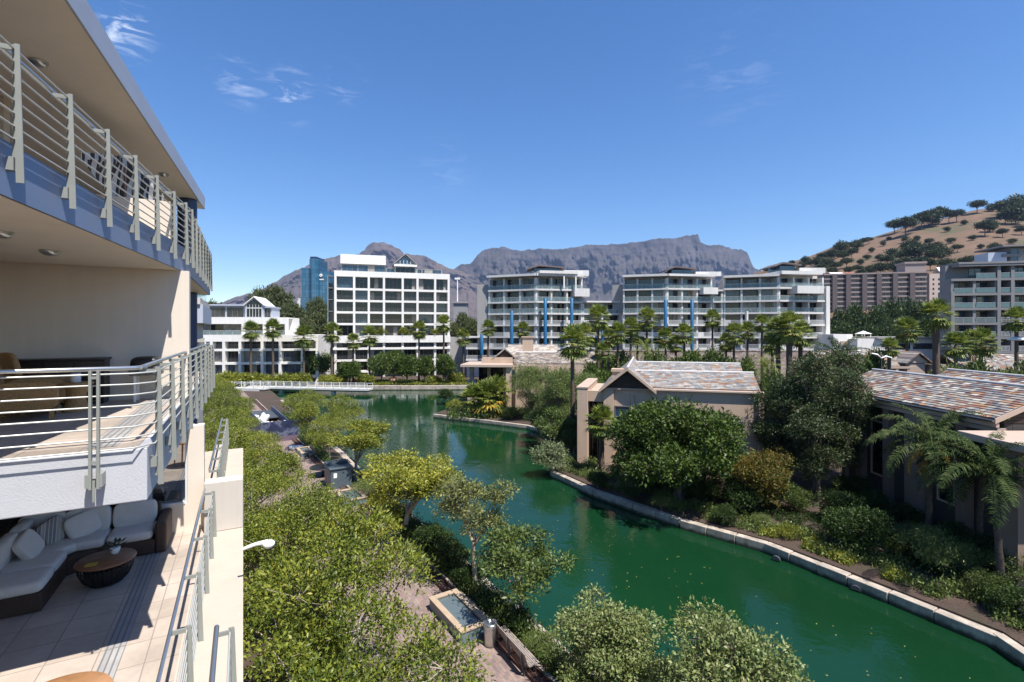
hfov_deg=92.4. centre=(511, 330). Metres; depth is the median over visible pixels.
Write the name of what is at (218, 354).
window
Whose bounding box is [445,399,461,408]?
shrub
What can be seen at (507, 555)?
waterside tree
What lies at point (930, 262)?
umbrella pine
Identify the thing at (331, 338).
fan palm
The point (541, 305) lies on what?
window
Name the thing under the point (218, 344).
window
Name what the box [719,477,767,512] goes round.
shrub
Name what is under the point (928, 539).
shrub
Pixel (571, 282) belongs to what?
window
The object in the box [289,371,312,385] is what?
hedge shrub
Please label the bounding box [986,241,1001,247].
hill tree
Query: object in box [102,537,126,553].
potted plant
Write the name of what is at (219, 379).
promenade tree
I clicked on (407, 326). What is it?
window
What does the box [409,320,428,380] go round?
fan palm
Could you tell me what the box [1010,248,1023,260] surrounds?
window
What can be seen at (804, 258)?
hill tree
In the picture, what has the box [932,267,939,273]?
house
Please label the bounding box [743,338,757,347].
window
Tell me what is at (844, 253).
umbrella pine
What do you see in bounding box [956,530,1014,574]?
shrub
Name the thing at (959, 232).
hill
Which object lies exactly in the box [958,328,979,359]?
fan palm
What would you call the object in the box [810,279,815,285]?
window
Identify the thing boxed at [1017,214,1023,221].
umbrella pine
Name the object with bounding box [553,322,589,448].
fan palm
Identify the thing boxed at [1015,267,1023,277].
window
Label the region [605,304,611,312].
window
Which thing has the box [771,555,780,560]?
drain outlet
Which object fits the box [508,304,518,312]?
window
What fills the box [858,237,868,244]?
umbrella pine
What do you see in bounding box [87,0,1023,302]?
sky
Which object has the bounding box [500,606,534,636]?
shrub
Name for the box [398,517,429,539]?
shrub
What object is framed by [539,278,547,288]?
window
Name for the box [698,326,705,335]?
window
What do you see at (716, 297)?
window
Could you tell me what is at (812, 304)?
window
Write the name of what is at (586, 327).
fan palm
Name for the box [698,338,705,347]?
window
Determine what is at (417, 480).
waterside tree
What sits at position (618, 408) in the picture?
window
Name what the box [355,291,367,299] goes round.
window
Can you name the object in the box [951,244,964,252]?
umbrella pine
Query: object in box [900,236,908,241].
hill tree
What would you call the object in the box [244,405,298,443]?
hoarding
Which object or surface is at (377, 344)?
window
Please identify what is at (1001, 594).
shrub
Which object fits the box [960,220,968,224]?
hill tree
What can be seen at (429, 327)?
window
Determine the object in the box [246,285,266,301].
gum tree
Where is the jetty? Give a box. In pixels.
[234,381,270,390]
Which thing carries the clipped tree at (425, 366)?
on the ground at (973, 610)
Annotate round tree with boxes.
[548,583,672,681]
[640,595,814,681]
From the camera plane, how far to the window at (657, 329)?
122.76 m
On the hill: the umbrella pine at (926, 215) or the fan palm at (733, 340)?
the umbrella pine at (926, 215)
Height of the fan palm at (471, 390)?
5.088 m
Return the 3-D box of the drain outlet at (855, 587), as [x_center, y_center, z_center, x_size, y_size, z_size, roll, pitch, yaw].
[16.658,12.440,23.770,0.440,0.220,0.140,0,0,44]
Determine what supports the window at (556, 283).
in the apartment building at (546, 303)
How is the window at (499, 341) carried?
in the apartment building at (546, 303)
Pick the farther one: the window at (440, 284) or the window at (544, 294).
the window at (440, 284)
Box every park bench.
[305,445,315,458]
[491,618,539,676]
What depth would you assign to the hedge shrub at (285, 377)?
104.32 m
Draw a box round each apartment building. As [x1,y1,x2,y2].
[0,0,242,681]
[197,297,211,422]
[203,296,329,383]
[328,254,466,376]
[466,265,622,376]
[612,266,723,349]
[720,262,829,349]
[817,261,939,312]
[938,244,1023,354]
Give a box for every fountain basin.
[296,446,314,456]
[335,488,366,506]
[428,588,487,642]
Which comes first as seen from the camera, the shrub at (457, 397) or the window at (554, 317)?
the shrub at (457, 397)
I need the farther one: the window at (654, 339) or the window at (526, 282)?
the window at (526, 282)
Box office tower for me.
[298,257,333,316]
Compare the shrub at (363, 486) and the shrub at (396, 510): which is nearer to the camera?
the shrub at (396, 510)
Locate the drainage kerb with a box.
[254,399,555,681]
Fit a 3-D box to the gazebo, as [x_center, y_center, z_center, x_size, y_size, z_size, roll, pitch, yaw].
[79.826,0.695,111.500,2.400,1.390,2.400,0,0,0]
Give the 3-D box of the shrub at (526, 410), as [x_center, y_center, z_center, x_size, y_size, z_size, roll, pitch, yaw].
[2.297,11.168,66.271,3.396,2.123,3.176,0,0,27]
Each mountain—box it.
[209,242,487,323]
[455,234,760,332]
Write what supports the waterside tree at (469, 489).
on the ground at (973, 610)
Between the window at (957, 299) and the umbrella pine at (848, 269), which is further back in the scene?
the umbrella pine at (848, 269)
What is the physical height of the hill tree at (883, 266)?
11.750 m
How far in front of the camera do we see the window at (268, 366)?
109.96 m
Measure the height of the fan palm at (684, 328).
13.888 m
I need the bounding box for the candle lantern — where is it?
[71,372,80,382]
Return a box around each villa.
[460,336,595,410]
[576,357,763,472]
[804,350,948,375]
[843,368,1023,589]
[940,354,1023,371]
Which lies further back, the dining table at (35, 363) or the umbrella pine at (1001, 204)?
the umbrella pine at (1001, 204)
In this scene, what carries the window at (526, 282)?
in the apartment building at (546, 303)
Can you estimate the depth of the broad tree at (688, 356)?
77.83 m
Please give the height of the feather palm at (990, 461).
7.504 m
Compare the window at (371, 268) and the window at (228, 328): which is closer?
the window at (228, 328)
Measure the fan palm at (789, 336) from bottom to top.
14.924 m
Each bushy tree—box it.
[523,404,552,433]
[530,405,576,444]
[553,417,576,452]
[749,415,793,454]
[760,435,810,477]
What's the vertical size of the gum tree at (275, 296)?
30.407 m
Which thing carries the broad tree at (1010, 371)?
on the ground at (973, 610)
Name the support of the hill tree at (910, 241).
on the hill
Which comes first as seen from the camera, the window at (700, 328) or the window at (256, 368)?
the window at (256, 368)
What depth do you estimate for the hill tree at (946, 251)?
447.19 m
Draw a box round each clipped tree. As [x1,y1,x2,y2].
[292,349,336,374]
[335,360,362,384]
[366,351,396,381]
[385,350,405,376]
[391,354,419,382]
[415,355,434,381]
[432,353,457,382]
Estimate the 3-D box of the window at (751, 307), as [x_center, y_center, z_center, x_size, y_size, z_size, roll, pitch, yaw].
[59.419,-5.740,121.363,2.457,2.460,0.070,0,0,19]
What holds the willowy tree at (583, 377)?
on the ground at (973, 610)
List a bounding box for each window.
[0,504,116,530]
[148,431,187,506]
[197,338,204,366]
[203,325,209,333]
[210,307,224,316]
[211,324,223,333]
[215,351,221,361]
[216,342,221,348]
[216,365,221,374]
[224,324,240,333]
[227,307,242,316]
[228,342,237,348]
[228,351,237,361]
[228,365,237,373]
[244,341,260,347]
[244,351,260,361]
[244,364,260,374]
[246,299,261,316]
[246,324,261,333]
[265,309,270,316]
[266,324,283,333]
[266,341,278,347]
[266,351,278,361]
[266,364,278,373]
[283,341,300,347]
[283,364,300,374]
[284,351,299,360]
[337,276,352,287]
[337,290,352,299]
[337,302,352,310]
[337,314,352,322]
[337,325,352,335]
[337,343,350,347]
[337,350,351,358]
[342,265,357,270]
[355,277,367,287]
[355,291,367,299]
[355,302,367,310]
[355,314,367,322]
[355,325,367,335]
[355,350,367,358]
[358,265,367,270]
[359,361,367,369]
[369,266,384,271]
[370,278,382,288]
[370,291,382,299]
[370,302,382,311]
[370,314,382,322]
[370,325,382,334]
[370,350,382,357]
[371,343,382,346]
[385,278,400,288]
[385,291,400,300]
[385,303,400,311]
[385,314,400,322]
[385,325,400,334]
[385,343,400,346]
[396,267,414,272]
[398,257,412,263]
[404,278,415,289]
[404,292,415,300]
[404,303,415,311]
[404,314,415,322]
[404,325,415,334]
[404,342,415,346]
[404,349,415,356]
[419,279,433,289]
[419,292,432,300]
[419,303,433,311]
[419,314,432,322]
[420,325,432,334]
[420,342,433,346]
[420,349,432,357]
[428,270,440,273]
[436,279,446,289]
[436,293,446,300]
[436,304,446,311]
[436,314,446,322]
[436,349,446,357]
[468,338,476,346]
[468,350,486,358]
[479,367,502,401]
[493,280,502,289]
[493,292,502,301]
[493,304,502,312]
[493,326,502,335]
[493,349,502,356]
[496,315,502,324]
[496,338,502,346]
[508,279,518,288]
[508,292,518,301]
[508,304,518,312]
[508,338,518,344]
[513,315,518,323]
[513,326,518,335]
[523,279,532,288]
[523,291,532,300]
[528,303,532,312]
[528,315,532,323]
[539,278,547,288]
[539,291,547,300]
[539,303,547,312]
[539,315,547,323]
[539,326,547,335]
[539,338,547,344]
[552,279,562,288]
[552,291,563,300]
[552,303,563,312]
[552,315,563,323]
[552,326,563,335]
[552,338,563,347]
[568,279,577,288]
[568,292,577,300]
[568,304,577,312]
[568,315,577,323]
[584,304,597,312]
[584,315,596,321]
[591,401,602,456]
[603,315,617,323]
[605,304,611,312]
[615,405,629,433]
[625,280,636,288]
[625,291,636,300]
[625,303,636,312]
[625,315,636,322]
[625,338,632,346]
[639,279,650,287]
[639,291,650,300]
[643,303,650,307]
[653,279,662,287]
[653,290,662,300]
[653,314,662,323]
[653,326,662,331]
[653,338,662,347]
[658,303,662,311]
[669,279,676,287]
[669,290,676,300]
[669,303,676,311]
[669,314,676,323]
[669,326,676,334]
[683,279,691,287]
[683,291,691,300]
[683,303,689,311]
[683,315,689,323]
[698,279,705,287]
[698,295,705,300]
[698,303,705,312]
[698,315,705,323]
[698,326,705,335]
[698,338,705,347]
[714,294,718,300]
[714,303,719,312]
[725,279,739,287]
[725,290,739,300]
[725,303,739,312]
[725,314,739,323]
[743,279,757,287]
[743,290,757,299]
[743,314,757,323]
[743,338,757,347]
[747,302,757,311]
[761,278,772,286]
[761,290,772,299]
[765,302,772,311]
[780,278,786,286]
[780,290,786,299]
[780,302,786,311]
[795,278,801,285]
[795,294,801,299]
[795,302,801,311]
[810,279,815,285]
[810,294,815,299]
[810,302,815,311]
[810,314,815,323]
[810,326,815,333]
[870,419,881,476]
[937,438,954,505]
[954,283,965,287]
[955,297,966,302]
[955,311,965,321]
[955,325,965,332]
[969,268,986,277]
[976,282,986,287]
[976,297,988,307]
[976,311,986,321]
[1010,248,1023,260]
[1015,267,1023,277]
[1015,282,1023,286]
[1015,296,1023,301]
[1019,341,1023,349]
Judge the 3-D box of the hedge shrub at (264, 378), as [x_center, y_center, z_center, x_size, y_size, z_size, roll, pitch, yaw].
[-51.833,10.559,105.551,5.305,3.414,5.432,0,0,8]
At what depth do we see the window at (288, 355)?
110.58 m
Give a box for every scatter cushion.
[11,529,44,559]
[34,515,66,544]
[63,509,101,538]
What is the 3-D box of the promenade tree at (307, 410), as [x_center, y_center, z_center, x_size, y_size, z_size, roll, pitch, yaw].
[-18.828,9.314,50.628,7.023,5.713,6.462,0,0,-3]
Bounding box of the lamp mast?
[455,278,459,301]
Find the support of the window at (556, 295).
in the apartment building at (546, 303)
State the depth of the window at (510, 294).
126.66 m
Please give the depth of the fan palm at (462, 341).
111.63 m
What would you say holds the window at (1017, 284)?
in the apartment building at (985, 290)
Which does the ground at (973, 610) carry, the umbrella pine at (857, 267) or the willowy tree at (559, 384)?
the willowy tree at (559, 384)
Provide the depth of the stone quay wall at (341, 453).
25.51 m
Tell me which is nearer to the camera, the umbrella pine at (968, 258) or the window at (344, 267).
the window at (344, 267)
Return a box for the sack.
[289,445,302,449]
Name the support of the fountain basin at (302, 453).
on the promenade
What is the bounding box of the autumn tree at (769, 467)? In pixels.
[723,447,794,509]
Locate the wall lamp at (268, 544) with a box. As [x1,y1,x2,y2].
[242,539,274,550]
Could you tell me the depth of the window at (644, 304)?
123.49 m
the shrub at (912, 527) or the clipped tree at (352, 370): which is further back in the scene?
the clipped tree at (352, 370)
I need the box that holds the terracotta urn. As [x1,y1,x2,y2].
[389,377,397,381]
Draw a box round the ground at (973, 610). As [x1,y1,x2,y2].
[203,334,1023,681]
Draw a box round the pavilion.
[452,302,469,322]
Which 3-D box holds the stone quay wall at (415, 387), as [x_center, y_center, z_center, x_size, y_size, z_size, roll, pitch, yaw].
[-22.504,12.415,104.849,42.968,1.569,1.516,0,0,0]
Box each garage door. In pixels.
[885,343,909,348]
[913,343,931,348]
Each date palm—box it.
[630,338,663,360]
[745,353,785,383]
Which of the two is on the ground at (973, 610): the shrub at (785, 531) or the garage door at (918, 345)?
the shrub at (785, 531)
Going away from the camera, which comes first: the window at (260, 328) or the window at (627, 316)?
the window at (260, 328)
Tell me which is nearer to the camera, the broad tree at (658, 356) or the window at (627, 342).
the broad tree at (658, 356)
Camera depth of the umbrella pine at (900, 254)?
471.60 m
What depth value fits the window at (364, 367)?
128.73 m
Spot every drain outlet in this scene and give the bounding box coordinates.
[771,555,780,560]
[850,585,860,591]
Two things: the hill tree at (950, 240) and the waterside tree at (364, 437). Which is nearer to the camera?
the waterside tree at (364, 437)
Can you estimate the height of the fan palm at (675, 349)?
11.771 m
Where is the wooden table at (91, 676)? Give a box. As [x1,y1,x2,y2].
[46,671,113,681]
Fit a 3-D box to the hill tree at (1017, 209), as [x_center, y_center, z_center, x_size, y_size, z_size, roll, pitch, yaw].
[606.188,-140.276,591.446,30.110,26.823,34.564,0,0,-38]
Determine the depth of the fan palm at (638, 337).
93.13 m
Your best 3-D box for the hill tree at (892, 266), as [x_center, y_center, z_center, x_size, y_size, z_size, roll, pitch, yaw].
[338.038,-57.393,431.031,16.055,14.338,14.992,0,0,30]
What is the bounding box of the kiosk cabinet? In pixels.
[323,458,352,488]
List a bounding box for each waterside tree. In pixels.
[325,418,394,480]
[355,447,466,541]
[428,473,521,592]
[464,520,577,622]
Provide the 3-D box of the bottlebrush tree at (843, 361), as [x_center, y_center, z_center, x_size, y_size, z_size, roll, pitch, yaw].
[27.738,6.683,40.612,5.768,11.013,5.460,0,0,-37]
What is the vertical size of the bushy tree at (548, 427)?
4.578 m
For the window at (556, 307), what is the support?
in the apartment building at (546, 303)
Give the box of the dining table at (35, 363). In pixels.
[18,357,111,403]
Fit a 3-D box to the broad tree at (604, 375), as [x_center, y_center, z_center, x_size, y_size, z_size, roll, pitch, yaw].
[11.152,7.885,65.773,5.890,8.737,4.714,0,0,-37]
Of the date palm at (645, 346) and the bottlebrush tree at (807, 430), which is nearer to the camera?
the bottlebrush tree at (807, 430)
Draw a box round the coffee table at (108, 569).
[73,548,136,588]
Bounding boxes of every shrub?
[215,370,239,386]
[224,371,252,386]
[243,372,263,385]
[258,372,281,385]
[275,372,296,384]
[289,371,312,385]
[317,373,333,384]
[326,373,348,384]
[348,476,380,498]
[354,373,375,383]
[364,492,390,508]
[367,497,412,522]
[377,326,387,334]
[397,326,406,334]
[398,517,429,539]
[409,519,456,552]
[424,532,471,571]
[425,375,442,384]
[430,328,438,333]
[437,388,453,401]
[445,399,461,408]
[446,372,466,381]
[450,562,484,590]
[451,394,466,403]
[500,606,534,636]
[501,406,521,419]
[517,406,534,419]
[521,627,560,660]
[527,438,570,472]
[584,469,609,487]
[628,468,663,491]
[649,495,674,510]
[660,473,708,498]
[687,475,727,502]
[709,502,739,525]
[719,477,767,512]
[748,476,799,507]
[751,512,775,525]
[774,522,803,539]
[782,486,826,512]
[808,533,825,544]
[815,486,867,513]
[816,500,905,557]
[828,472,877,494]
[852,487,890,513]
[880,532,920,554]
[883,499,925,528]
[892,522,993,574]
[893,520,955,553]
[929,517,981,561]
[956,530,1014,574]
[960,565,1018,596]
[975,541,1023,586]
[979,581,1023,617]
[1006,593,1023,620]
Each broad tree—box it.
[545,365,576,406]
[580,358,610,382]
[596,348,629,374]
[617,355,631,373]
[641,348,672,361]
[670,346,700,361]
[697,345,739,362]
[739,353,757,381]
[758,365,784,419]
[830,306,855,328]
[830,324,843,333]
[839,320,863,335]
[845,300,864,327]
[852,342,886,372]
[855,304,887,330]
[859,321,880,335]
[873,297,906,323]
[875,317,904,335]
[893,296,917,318]
[899,314,925,336]
[909,296,929,320]
[913,315,931,336]
[927,357,964,373]
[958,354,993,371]
[993,362,1023,421]
[1012,357,1023,373]
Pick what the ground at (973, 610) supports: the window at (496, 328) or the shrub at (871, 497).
the shrub at (871, 497)
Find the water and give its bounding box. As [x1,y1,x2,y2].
[270,390,1023,681]
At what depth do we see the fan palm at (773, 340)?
61.74 m
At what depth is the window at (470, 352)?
128.09 m
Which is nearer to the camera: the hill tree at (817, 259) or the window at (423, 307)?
the window at (423, 307)
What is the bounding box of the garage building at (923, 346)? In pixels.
[812,334,931,360]
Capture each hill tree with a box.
[796,261,805,267]
[799,256,809,261]
[810,256,823,264]
[820,256,835,266]
[825,249,841,258]
[830,239,850,251]
[851,240,863,248]
[856,259,864,263]
[862,254,871,258]
[863,265,879,272]
[871,261,889,272]
[883,248,899,254]
[886,258,902,271]
[898,237,920,249]
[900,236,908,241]
[900,242,926,258]
[922,208,943,226]
[924,238,933,243]
[928,241,946,247]
[933,246,956,259]
[936,258,955,266]
[945,237,955,243]
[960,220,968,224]
[967,235,976,239]
[982,219,1000,231]
[984,203,994,211]
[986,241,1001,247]
[997,193,1023,210]
[997,203,1023,223]
[1006,238,1018,242]
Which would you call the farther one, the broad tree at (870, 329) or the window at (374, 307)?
the broad tree at (870, 329)
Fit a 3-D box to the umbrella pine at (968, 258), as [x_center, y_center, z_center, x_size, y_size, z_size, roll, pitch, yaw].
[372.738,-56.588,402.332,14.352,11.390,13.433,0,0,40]
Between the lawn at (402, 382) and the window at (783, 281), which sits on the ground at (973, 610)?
the lawn at (402, 382)
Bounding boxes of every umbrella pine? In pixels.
[805,260,814,266]
[814,263,827,267]
[815,252,828,257]
[826,267,838,271]
[828,261,844,267]
[836,250,851,257]
[840,257,853,265]
[843,266,855,271]
[847,242,856,247]
[847,248,858,258]
[851,265,862,269]
[855,268,867,272]
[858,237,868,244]
[878,254,895,262]
[884,219,895,233]
[889,215,921,235]
[892,251,912,258]
[898,256,914,261]
[910,210,935,228]
[911,256,928,261]
[922,258,938,271]
[923,244,935,256]
[923,248,944,259]
[931,205,950,223]
[941,210,953,222]
[946,209,966,221]
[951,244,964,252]
[955,255,973,261]
[966,199,988,213]
[972,219,999,236]
[989,199,1023,213]
[995,210,1011,223]
[995,228,1009,237]
[1013,226,1023,234]
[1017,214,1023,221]
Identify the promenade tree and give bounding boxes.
[203,391,256,420]
[203,405,260,439]
[203,416,265,447]
[204,385,243,417]
[205,424,283,478]
[208,380,235,399]
[210,446,305,510]
[215,374,232,391]
[243,459,318,570]
[243,477,366,634]
[243,498,441,681]
[243,585,495,681]
[280,388,327,426]
[290,394,364,447]
[305,416,350,459]
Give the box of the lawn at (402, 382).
[362,378,511,384]
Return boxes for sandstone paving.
[211,420,388,561]
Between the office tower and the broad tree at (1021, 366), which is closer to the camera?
the broad tree at (1021, 366)
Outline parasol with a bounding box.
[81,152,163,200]
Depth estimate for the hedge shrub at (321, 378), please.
106.86 m
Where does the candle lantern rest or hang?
on the side table at (76, 392)
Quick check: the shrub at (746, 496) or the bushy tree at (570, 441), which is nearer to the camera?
the shrub at (746, 496)
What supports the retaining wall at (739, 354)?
on the ground at (973, 610)
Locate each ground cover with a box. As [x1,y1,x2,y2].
[279,408,616,681]
[446,397,527,419]
[561,452,1023,632]
[754,525,911,581]
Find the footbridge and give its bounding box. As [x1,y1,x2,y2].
[244,380,372,393]
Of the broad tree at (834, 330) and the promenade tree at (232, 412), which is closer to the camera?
the promenade tree at (232, 412)
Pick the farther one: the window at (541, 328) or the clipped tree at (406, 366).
the window at (541, 328)
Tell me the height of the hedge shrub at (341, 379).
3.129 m
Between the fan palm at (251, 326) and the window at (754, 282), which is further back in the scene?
the window at (754, 282)
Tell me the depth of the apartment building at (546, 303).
125.41 m
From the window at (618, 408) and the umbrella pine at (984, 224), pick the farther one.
the umbrella pine at (984, 224)
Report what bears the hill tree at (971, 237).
on the hill
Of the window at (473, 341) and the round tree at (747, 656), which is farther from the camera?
the window at (473, 341)
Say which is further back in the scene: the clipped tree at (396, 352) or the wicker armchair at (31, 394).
the clipped tree at (396, 352)
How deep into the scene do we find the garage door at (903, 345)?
109.91 m
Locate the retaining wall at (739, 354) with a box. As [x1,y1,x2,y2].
[511,350,808,383]
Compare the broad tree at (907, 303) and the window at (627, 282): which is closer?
the window at (627, 282)
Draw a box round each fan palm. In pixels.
[241,319,262,373]
[261,317,284,385]
[290,324,317,385]
[320,321,342,374]
[345,333,360,383]
[359,325,379,374]
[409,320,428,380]
[434,314,453,379]
[455,327,470,380]
[456,381,485,415]
[470,376,506,417]
[478,318,495,356]
[482,373,513,407]
[515,320,531,364]
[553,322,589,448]
[576,320,595,355]
[581,303,612,373]
[583,404,615,471]
[585,336,600,354]
[593,341,610,371]
[599,328,616,374]
[608,320,628,367]
[621,316,640,358]
[629,322,645,360]
[635,306,658,350]
[655,326,676,360]
[668,334,682,359]
[674,322,695,354]
[703,308,722,351]
[716,332,736,356]
[721,321,746,359]
[737,321,756,357]
[751,313,770,383]
[759,331,784,372]
[763,316,791,416]
[771,309,806,380]
[791,319,816,359]
[877,337,901,369]
[890,315,924,350]
[918,297,956,374]
[940,330,973,368]
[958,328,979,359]
[963,326,1002,362]
[999,306,1023,371]
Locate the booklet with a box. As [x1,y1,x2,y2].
[84,562,97,567]
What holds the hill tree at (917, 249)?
on the hill
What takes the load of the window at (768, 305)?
in the apartment building at (777, 289)
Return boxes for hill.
[718,209,1023,320]
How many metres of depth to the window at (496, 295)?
128.40 m
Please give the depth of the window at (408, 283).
131.43 m
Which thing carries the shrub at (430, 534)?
on the ground at (973, 610)
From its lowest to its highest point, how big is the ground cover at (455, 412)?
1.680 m
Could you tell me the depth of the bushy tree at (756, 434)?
40.27 m
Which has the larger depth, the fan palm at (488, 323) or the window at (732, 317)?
the window at (732, 317)
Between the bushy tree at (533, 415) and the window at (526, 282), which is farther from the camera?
the window at (526, 282)
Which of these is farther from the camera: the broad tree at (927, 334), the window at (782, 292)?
the broad tree at (927, 334)
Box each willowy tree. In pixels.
[507,362,552,417]
[534,366,584,420]
[568,369,604,413]
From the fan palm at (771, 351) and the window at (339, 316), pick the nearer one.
the fan palm at (771, 351)
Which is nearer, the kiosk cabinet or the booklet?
the booklet
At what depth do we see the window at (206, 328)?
110.48 m
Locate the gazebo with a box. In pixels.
[855,331,870,336]
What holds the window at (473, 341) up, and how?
in the apartment building at (546, 303)
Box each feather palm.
[805,336,874,372]
[862,403,988,545]
[910,428,1023,579]
[915,430,1014,537]
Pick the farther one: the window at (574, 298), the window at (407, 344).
the window at (407, 344)
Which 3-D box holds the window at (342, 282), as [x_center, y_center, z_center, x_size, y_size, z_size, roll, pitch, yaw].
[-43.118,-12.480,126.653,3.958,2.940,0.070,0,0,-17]
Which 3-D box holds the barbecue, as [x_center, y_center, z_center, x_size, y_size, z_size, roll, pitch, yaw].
[-7.760,1.026,10.623,0.808,0.960,0.484,0,0,-28]
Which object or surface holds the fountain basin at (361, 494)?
on the promenade
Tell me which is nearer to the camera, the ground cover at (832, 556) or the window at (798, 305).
the ground cover at (832, 556)
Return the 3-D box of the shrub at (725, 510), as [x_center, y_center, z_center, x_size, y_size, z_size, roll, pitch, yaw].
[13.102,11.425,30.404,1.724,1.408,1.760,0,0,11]
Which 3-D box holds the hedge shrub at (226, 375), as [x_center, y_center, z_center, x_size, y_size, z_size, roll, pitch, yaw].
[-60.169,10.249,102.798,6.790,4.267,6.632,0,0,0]
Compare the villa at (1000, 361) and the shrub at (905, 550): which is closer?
the shrub at (905, 550)
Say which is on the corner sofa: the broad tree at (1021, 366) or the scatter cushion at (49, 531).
the scatter cushion at (49, 531)
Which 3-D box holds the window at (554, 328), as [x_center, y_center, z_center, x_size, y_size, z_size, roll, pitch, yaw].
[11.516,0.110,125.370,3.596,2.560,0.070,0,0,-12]
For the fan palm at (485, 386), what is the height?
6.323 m
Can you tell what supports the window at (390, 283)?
in the apartment building at (366, 290)
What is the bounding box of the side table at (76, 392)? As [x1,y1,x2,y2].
[58,381,94,412]
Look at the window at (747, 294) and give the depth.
121.51 m
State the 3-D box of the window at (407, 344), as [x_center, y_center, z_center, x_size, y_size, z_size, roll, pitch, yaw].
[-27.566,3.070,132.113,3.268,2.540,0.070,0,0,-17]
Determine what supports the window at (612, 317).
in the apartment building at (546, 303)
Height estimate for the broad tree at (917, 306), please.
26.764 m
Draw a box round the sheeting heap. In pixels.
[255,413,272,422]
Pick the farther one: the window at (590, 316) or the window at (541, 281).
the window at (590, 316)
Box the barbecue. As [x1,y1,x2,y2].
[129,356,176,401]
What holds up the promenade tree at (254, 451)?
on the promenade
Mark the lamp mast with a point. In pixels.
(457, 279)
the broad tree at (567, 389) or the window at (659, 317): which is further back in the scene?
the window at (659, 317)
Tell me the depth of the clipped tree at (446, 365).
107.77 m
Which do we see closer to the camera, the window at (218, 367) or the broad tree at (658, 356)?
the broad tree at (658, 356)
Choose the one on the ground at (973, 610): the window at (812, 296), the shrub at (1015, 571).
the shrub at (1015, 571)
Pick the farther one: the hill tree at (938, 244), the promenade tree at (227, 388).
the hill tree at (938, 244)
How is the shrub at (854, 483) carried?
on the ground at (973, 610)
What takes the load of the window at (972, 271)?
in the apartment building at (985, 290)
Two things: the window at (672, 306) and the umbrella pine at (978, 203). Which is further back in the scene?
the umbrella pine at (978, 203)
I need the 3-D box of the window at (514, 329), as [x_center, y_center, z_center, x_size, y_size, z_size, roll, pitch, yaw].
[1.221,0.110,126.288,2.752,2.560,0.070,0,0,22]
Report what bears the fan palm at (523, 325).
on the ground at (973, 610)
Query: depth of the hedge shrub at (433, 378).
108.39 m
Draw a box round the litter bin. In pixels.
[484,618,497,647]
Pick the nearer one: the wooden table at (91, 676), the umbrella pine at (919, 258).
the wooden table at (91, 676)
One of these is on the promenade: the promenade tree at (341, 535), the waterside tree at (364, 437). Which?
the promenade tree at (341, 535)
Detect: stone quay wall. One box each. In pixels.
[280,400,595,674]
[306,385,466,389]
[433,414,1023,668]
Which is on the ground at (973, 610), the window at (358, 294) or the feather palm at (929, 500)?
the feather palm at (929, 500)
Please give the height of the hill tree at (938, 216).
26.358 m
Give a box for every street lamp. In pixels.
[871,353,891,368]
[1007,337,1023,340]
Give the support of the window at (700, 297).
in the apartment building at (675, 296)
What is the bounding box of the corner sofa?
[0,499,171,618]
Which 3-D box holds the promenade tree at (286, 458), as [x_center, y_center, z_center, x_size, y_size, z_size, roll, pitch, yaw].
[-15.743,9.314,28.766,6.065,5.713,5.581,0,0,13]
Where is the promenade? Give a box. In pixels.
[203,391,530,681]
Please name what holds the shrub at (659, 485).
on the ground at (973, 610)
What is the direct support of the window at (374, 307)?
in the apartment building at (366, 290)
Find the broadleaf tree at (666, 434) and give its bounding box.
[602,394,753,499]
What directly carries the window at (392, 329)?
in the apartment building at (366, 290)
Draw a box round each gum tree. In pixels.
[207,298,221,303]
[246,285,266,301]
[255,283,298,307]
[279,300,311,319]
[299,319,317,333]
[302,312,327,333]
[305,294,327,317]
[317,321,327,333]
[450,321,464,336]
[455,312,473,336]
[465,317,476,335]
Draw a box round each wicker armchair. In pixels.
[0,352,70,414]
[0,365,65,418]
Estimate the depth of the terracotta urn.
112.35 m
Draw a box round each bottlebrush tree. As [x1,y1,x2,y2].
[749,373,816,476]
[773,353,842,479]
[776,349,851,490]
[784,399,854,501]
[813,365,879,489]
[824,345,869,474]
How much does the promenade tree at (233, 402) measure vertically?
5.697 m
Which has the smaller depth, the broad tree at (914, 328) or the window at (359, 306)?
the window at (359, 306)
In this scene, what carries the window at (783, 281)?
in the apartment building at (777, 289)
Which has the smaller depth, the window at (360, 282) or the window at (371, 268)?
the window at (360, 282)
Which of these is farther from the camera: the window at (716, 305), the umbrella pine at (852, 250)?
the umbrella pine at (852, 250)
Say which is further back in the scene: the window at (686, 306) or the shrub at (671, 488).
the window at (686, 306)
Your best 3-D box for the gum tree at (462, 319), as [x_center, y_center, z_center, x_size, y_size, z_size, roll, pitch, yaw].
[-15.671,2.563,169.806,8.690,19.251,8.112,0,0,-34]
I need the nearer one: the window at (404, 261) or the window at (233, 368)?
the window at (233, 368)
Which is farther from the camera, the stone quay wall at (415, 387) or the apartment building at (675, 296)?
the apartment building at (675, 296)
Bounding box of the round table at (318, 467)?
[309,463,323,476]

